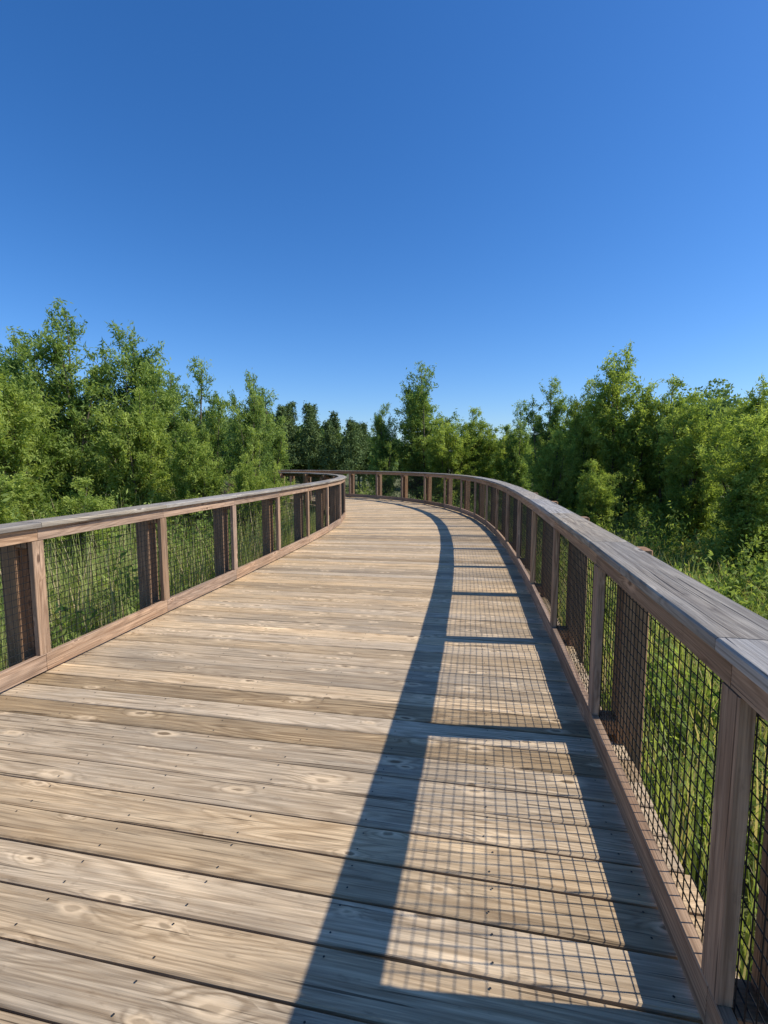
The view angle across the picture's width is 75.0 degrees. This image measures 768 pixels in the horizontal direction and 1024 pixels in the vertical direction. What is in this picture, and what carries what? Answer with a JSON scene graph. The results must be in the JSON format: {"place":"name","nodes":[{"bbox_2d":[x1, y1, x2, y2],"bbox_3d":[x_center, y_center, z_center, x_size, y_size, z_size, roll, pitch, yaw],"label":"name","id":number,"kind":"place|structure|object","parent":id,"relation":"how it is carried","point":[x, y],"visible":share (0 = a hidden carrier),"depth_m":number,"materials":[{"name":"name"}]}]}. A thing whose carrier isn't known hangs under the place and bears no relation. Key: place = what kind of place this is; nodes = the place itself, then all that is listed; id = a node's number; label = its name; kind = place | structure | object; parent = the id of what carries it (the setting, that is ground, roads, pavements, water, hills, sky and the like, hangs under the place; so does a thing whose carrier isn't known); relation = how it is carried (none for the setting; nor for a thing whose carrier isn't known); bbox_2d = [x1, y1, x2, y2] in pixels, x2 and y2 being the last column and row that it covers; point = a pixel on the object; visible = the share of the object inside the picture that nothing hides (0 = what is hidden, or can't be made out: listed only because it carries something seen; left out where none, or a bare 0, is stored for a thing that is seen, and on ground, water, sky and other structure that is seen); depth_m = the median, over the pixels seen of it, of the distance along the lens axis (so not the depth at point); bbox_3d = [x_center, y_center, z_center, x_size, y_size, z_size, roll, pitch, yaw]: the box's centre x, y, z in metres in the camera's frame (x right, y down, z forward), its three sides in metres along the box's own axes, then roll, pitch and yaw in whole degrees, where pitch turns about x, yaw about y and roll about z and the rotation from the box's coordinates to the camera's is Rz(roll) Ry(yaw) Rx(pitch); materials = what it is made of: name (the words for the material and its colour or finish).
{"place":"outdoors","nodes":[
{"label":"outdoors","id":0,"kind":"place"},
{"bbox_2d":[0,0,767,443],"label":"sky","id":1,"kind":"structure","parent":0,"point":[320,200],"materials":[{"name":"blue"}]},
{"bbox_2d":[0,469,767,981],"bbox_3d":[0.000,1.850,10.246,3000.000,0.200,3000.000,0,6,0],"label":"ground","id":2,"kind":"structure","parent":0,"point":[747,900],"depth_m":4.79,"materials":[{"name":"green plant"}]},
{"bbox_2d":[0,466,35,581],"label":"willow tree","id":3,"kind":"object","parent":2,"relation":"on","point":[8,486],"visible":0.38,"depth_m":8.39,"materials":[{"name":"green plant"}]},
{"bbox_2d":[0,367,75,547],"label":"willow tree","id":4,"kind":"object","parent":2,"relation":"on","point":[18,458],"visible":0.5,"depth_m":11.59,"materials":[{"name":"green plant"}]},
{"bbox_2d":[0,326,95,515],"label":"willow tree","id":5,"kind":"object","parent":2,"relation":"on","point":[21,333],"visible":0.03,"depth_m":15.49,"materials":[{"name":"green plant"}]},
{"bbox_2d":[0,298,123,516],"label":"willow tree","id":6,"kind":"object","parent":2,"relation":"on","point":[70,423],"visible":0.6,"depth_m":13.36,"materials":[{"name":"green plant"}]},
{"bbox_2d":[36,475,126,596],"bbox_3d":[-5.418,0.677,9.046,1.471,2.698,1.398,-1,6,-9],"label":"willow tree","id":7,"kind":"object","parent":2,"relation":"on","point":[90,503],"visible":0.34,"depth_m":8.79,"materials":[{"name":"green plant"}]},
{"bbox_2d":[84,319,184,518],"bbox_3d":[-7.282,-2.082,14.660,2.912,7.042,2.567,5,8,40],"label":"willow tree","id":8,"kind":"object","parent":2,"relation":"on","point":[140,369],"visible":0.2,"depth_m":14.31,"materials":[{"name":"green plant"}]},
{"bbox_2d":[88,383,183,542],"bbox_3d":[-6.252,-0.821,12.990,2.097,4.876,2.206,2,6,18],"label":"willow tree","id":9,"kind":"object","parent":2,"relation":"on","point":[140,477],"visible":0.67,"depth_m":12.58,"materials":[{"name":"green plant"}]},
{"bbox_2d":[157,383,196,470],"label":"willow tree","id":10,"kind":"object","parent":2,"relation":"on","point":[175,406],"depth_m":23.67,"materials":[{"name":"green plant"}]},
{"bbox_2d":[155,369,199,500],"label":"willow tree","id":11,"kind":"object","parent":2,"relation":"on","point":[175,424],"visible":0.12,"depth_m":19.58,"materials":[{"name":"green plant"}]},
{"bbox_2d":[163,420,227,550],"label":"willow tree","id":12,"kind":"object","parent":2,"relation":"on","point":[193,471],"visible":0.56,"depth_m":12.13,"materials":[{"name":"green plant"}]},
{"bbox_2d":[172,355,237,494],"bbox_3d":[-5.378,-1.653,15.171,2.021,6.071,1.763,-5,8,-41],"label":"willow tree","id":13,"kind":"object","parent":2,"relation":"on","point":[205,434],"visible":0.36,"depth_m":14.98,"materials":[{"name":"green plant"}]},
{"bbox_2d":[220,369,277,524],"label":"willow tree","id":14,"kind":"object","parent":2,"relation":"on","point":[248,435],"visible":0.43,"depth_m":13.86,"materials":[{"name":"green plant"}]},
{"bbox_2d":[225,452,274,550],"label":"willow tree","id":15,"kind":"object","parent":2,"relation":"on","point":[248,482],"visible":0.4,"depth_m":12.09,"materials":[{"name":"green plant"}]},
{"bbox_2d":[249,387,293,485],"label":"willow tree","id":16,"kind":"object","parent":2,"relation":"on","point":[278,449],"visible":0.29,"depth_m":26.49,"materials":[{"name":"green plant"}]},
{"bbox_2d":[252,461,295,538],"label":"willow tree","id":17,"kind":"object","parent":2,"relation":"on","point":[274,482],"visible":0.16,"depth_m":13.27,"materials":[{"name":"green plant"}]},
{"bbox_2d":[245,400,371,493],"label":"distant pine trees","id":18,"kind":"object","parent":2,"relation":"on","point":[355,448],"visible":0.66,"depth_m":40.83,"materials":[{"name":"green plant"}]},
{"bbox_2d":[0,494,739,1023],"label":"boardwalk deck","id":19,"kind":"structure","parent":2,"relation":"on","point":[348,770],"depth_m":2.25,"materials":[{"name":"brown wood"}]},
{"bbox_2d":[0,471,346,692],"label":"boardwalk railing","id":20,"kind":"object","parent":19,"relation":"on","point":[31,653],"visible":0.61,"depth_m":4.90,"materials":[{"name":"brown wood"}]},
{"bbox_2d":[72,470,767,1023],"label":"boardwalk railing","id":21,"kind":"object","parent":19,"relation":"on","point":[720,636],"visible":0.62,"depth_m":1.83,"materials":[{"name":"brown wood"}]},
{"bbox_2d":[366,402,400,495],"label":"willow tree","id":22,"kind":"object","parent":2,"relation":"on","point":[383,439],"visible":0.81,"depth_m":27.02,"materials":[{"name":"green plant"}]},
{"bbox_2d":[9,378,766,484],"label":"distant treeline","id":23,"kind":"object","parent":2,"relation":"on","point":[716,393],"visible":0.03,"depth_m":49.52,"materials":[{"name":"green plant"}]},
{"bbox_2d":[391,360,463,498],"bbox_3d":[2.274,-4.152,27.905,4.103,8.450,4.105,6,8,44],"label":"willow tree","id":24,"kind":"object","parent":2,"relation":"on","point":[418,408],"visible":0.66,"depth_m":27.20,"materials":[{"name":"green plant"}]},
{"bbox_2d":[416,417,483,507],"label":"willow tree","id":25,"kind":"object","parent":2,"relation":"on","point":[446,457],"visible":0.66,"depth_m":25.39,"materials":[{"name":"green plant"}]},
{"bbox_2d":[455,406,501,508],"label":"willow tree","id":26,"kind":"object","parent":2,"relation":"on","point":[483,444],"visible":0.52,"depth_m":26.35,"materials":[{"name":"green plant"}]},
{"bbox_2d":[489,424,537,504],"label":"willow tree","id":27,"kind":"object","parent":2,"relation":"on","point":[501,454],"visible":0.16,"depth_m":25.63,"materials":[{"name":"green plant"}]},
{"bbox_2d":[500,399,533,505],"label":"willow tree","id":28,"kind":"object","parent":2,"relation":"on","point":[514,468],"visible":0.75,"depth_m":23.66,"materials":[{"name":"green plant"}]},
{"bbox_2d":[521,376,579,492],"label":"willow tree","id":29,"kind":"object","parent":2,"relation":"on","point":[540,440],"visible":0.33,"depth_m":20.64,"materials":[{"name":"green plant"}]},
{"bbox_2d":[529,429,581,525],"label":"willow tree","id":30,"kind":"object","parent":2,"relation":"on","point":[556,480],"visible":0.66,"depth_m":17.19,"materials":[{"name":"green plant"}]},
{"bbox_2d":[559,377,608,513],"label":"willow tree","id":31,"kind":"object","parent":2,"relation":"on","point":[577,433],"visible":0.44,"depth_m":17.48,"materials":[{"name":"green plant"}]},
{"bbox_2d":[571,458,622,534],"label":"willow tree","id":32,"kind":"object","parent":2,"relation":"on","point":[596,497],"visible":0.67,"depth_m":13.98,"materials":[{"name":"green plant"}]},
{"bbox_2d":[580,340,673,535],"bbox_3d":[8.122,-2.283,16.926,2.893,6.989,2.884,2,6,22],"label":"willow tree","id":33,"kind":"object","parent":2,"relation":"on","point":[621,454],"visible":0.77,"depth_m":16.43,"materials":[{"name":"green plant"}]},
{"bbox_2d":[629,374,699,538],"bbox_3d":[9.326,-1.589,16.379,2.354,5.706,2.237,-1,6,-6],"label":"willow tree","id":34,"kind":"object","parent":2,"relation":"on","point":[653,471],"visible":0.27,"depth_m":16.16,"materials":[{"name":"green plant"}]},
{"bbox_2d":[651,389,745,555],"bbox_3d":[8.922,-1.008,14.309,2.418,4.964,2.293,-5,8,-42],"label":"willow tree","id":35,"kind":"object","parent":2,"relation":"on","point":[692,495],"visible":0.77,"depth_m":13.94,"materials":[{"name":"green plant"}]},
{"bbox_2d":[693,411,767,577],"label":"willow tree","id":36,"kind":"object","parent":2,"relation":"on","point":[749,491],"visible":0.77,"depth_m":10.86,"materials":[{"name":"green plant"}]},
{"bbox_2d":[711,374,767,528],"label":"willow tree","id":37,"kind":"object","parent":2,"relation":"on","point":[749,408],"visible":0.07,"depth_m":14.74,"materials":[{"name":"green plant"}]}
]}

